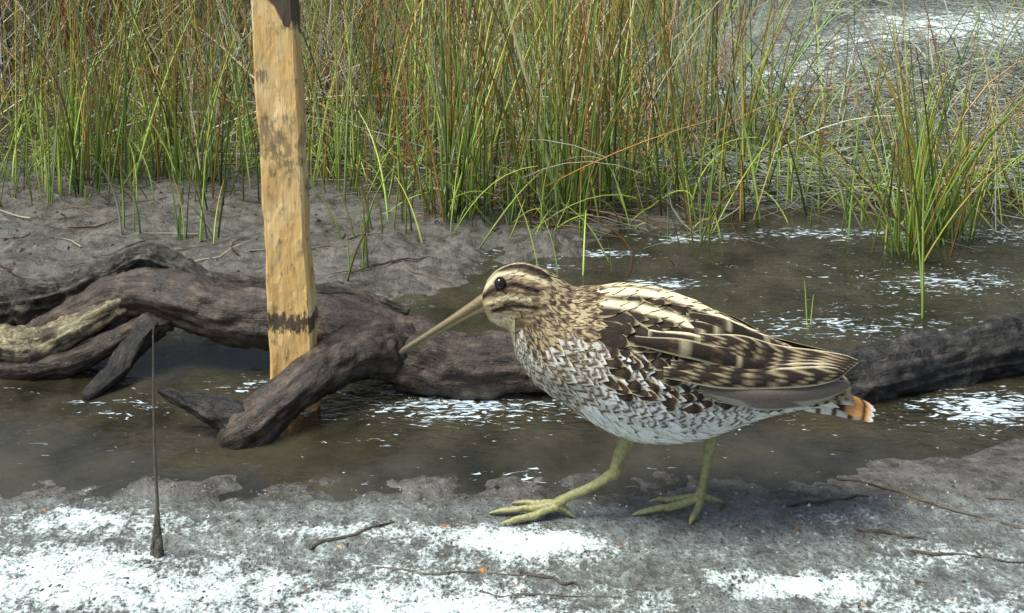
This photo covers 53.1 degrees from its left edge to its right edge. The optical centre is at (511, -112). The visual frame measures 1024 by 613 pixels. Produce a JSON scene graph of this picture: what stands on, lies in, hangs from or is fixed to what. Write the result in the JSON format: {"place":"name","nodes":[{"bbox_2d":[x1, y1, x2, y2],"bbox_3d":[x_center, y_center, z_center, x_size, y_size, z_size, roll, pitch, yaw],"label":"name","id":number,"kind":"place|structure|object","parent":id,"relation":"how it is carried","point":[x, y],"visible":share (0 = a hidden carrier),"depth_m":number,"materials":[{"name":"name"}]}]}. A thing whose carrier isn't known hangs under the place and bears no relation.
{"place":"outdoors","nodes":[
{"label":"outdoors","id":0,"kind":"place"},
{"bbox_2d":[0,0,1023,612],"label":"ground","id":1,"kind":"structure","parent":0,"point":[766,572],"depth_m":0.65,"materials":[{"name":"grey soil"}]},
{"bbox_2d":[150,327,163,558],"bbox_3d":[-0.214,0.334,0.615,0.008,0.141,0.009,0,0,0],"label":"dead stem","id":2,"kind":"object","parent":1,"relation":"on","point":[157,550],"visible":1,"depth_m":0.61,"materials":[{"name":"black plant"}]},
{"bbox_2d":[0,156,456,285],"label":"bank straws","id":3,"kind":"object","parent":1,"relation":"on","point":[373,265],"visible":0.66,"depth_m":1.17,"materials":[{"name":"plant"}]},
{"bbox_2d":[251,0,320,411],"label":"wooden stake","id":4,"kind":"object","parent":1,"relation":"on","point":[279,88],"visible":0.84,"depth_m":0.79,"materials":[{"name":"beige wood"}]},
{"bbox_2d":[308,521,393,549],"bbox_3d":[-0.099,0.400,0.634,0.055,0.005,0.005,0,0,-25],"label":"fallen twig","id":5,"kind":"object","parent":1,"relation":"on","point":[314,545],"visible":1,"depth_m":0.63,"materials":[{"name":"wood"}]},
{"bbox_2d":[376,566,543,575],"bbox_3d":[-0.030,0.399,0.598,0.098,0.003,0.007,0,0,0],"label":"fallen twig","id":6,"kind":"object","parent":1,"relation":"on","point":[377,567],"visible":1,"depth_m":0.60,"materials":[{"name":"brown wood"}]},
{"bbox_2d":[15,501,976,605],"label":"leaf crumbs","id":7,"kind":"object","parent":1,"relation":"on","point":[482,570],"visible":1,"depth_m":0.60,"materials":[{"name":"brown plant"}]},
{"bbox_2d":[0,135,1017,297],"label":"mud clods","id":8,"kind":"object","parent":1,"relation":"on","point":[9,250],"visible":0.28,"depth_m":1.18,"materials":[{"name":"grey soil"}]},
{"bbox_2d":[0,242,1023,449],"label":"driftwood log","id":9,"kind":"object","parent":1,"relation":"on","point":[117,307],"visible":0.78,"depth_m":0.84,"materials":[{"name":"brown wood"}]},
{"bbox_2d":[0,0,1023,280],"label":"rush bed","id":10,"kind":"object","parent":1,"relation":"on","point":[715,19],"visible":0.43,"depth_m":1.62,"materials":[{"name":"green plant"}]},
{"bbox_2d":[0,0,1023,209],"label":"dead rush stems","id":11,"kind":"object","parent":1,"relation":"on","point":[694,94],"visible":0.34,"depth_m":1.57,"materials":[{"name":"beige plant"}]},
{"bbox_2d":[0,58,1023,275],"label":"marginal grass","id":12,"kind":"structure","parent":1,"relation":"on","point":[619,192],"depth_m":1.33,"materials":[{"name":"green plant"}]},
{"bbox_2d":[0,0,1023,279],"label":"fallen rushes","id":13,"kind":"object","parent":1,"relation":"on","point":[498,202],"visible":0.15,"depth_m":1.44,"materials":[{"name":"brown plant"}]},
{"bbox_2d":[0,480,1023,612],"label":"sand grit","id":14,"kind":"object","parent":1,"relation":"on","point":[443,569],"visible":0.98,"depth_m":0.62,"materials":[{"name":"white sand"}]},
{"bbox_2d":[504,0,593,215],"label":"reed stalks","id":15,"kind":"object","parent":1,"relation":"on","point":[540,133],"visible":0.42,"depth_m":1.25,"materials":[{"name":"plant"}]},
{"bbox_2d":[479,589,619,597],"bbox_3d":[0.021,0.400,0.581,0.080,0.003,0.006,0,0,0],"label":"fallen twig","id":16,"kind":"object","parent":1,"relation":"on","point":[499,596],"visible":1,"depth_m":0.58,"materials":[{"name":"brown wood"}]},
{"bbox_2d":[519,570,580,588],"bbox_3d":[0.022,0.399,0.592,0.037,0.003,0.004,0,0,17],"label":"fallen twig","id":17,"kind":"object","parent":1,"relation":"on","point":[557,580],"visible":1,"depth_m":0.59,"materials":[{"name":"brown wood"}]},
{"bbox_2d":[399,262,875,524],"bbox_3d":[0.079,0.319,0.650,0.302,0.162,0.079,0,0,0],"label":"snipe","id":18,"kind":"object","parent":1,"relation":"on","point":[630,365],"visible":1,"depth_m":0.63,"materials":[{"name":"brown"}]},
{"bbox_2d":[561,0,1023,250],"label":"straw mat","id":19,"kind":"object","parent":1,"relation":"on","point":[730,158],"visible":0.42,"depth_m":1.69,"materials":[{"name":"beige plant"}]},
{"bbox_2d":[787,494,868,506],"bbox_3d":[0.206,0.400,0.668,0.056,0.004,0.011,0,0,0],"label":"fallen twig","id":20,"kind":"object","parent":1,"relation":"on","point":[815,502],"visible":1,"depth_m":0.67,"materials":[{"name":"brown wood"}]},
{"bbox_2d":[854,526,927,539],"bbox_3d":[0.234,0.400,0.634,0.043,0.003,0.004,0,0,14],"label":"fallen twig","id":21,"kind":"object","parent":1,"relation":"on","point":[875,531],"visible":1,"depth_m":0.64,"materials":[{"name":"brown wood"}]},
{"bbox_2d":[837,475,987,518],"bbox_3d":[0.269,0.401,0.670,0.111,0.007,0.004,0,0,33],"label":"fallen twig","id":22,"kind":"object","parent":1,"relation":"on","point":[893,489],"visible":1,"depth_m":0.68,"materials":[{"name":"brown wood"}]},
{"bbox_2d":[911,549,1023,562],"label":"fallen twig","id":23,"kind":"object","parent":1,"relation":"on","point":[935,553],"visible":1,"depth_m":0.61,"materials":[{"name":"brown wood"}]},
{"bbox_2d":[986,495,1023,502],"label":"fallen twig","id":24,"kind":"object","parent":1,"relation":"on","point":[1000,498],"visible":1,"depth_m":0.67,"materials":[{"name":"brown wood"}]},
{"bbox_2d":[988,517,1023,529],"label":"fallen twig","id":25,"kind":"object","parent":1,"relation":"on","point":[1008,524],"visible":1,"depth_m":0.64,"materials":[{"name":"brown wood"}]},
{"bbox_2d":[0,187,1023,501],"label":"pond water","id":26,"kind":"structure","parent":0,"point":[364,437],"depth_m":0.80,"materials":[{"name":"brown liquid"}]},
{"bbox_2d":[804,169,924,323],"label":"rush shoots","id":27,"kind":"object","parent":26,"relation":"in","point":[922,289],"visible":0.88,"depth_m":0.96,"materials":[{"name":"green plant"}]}
]}

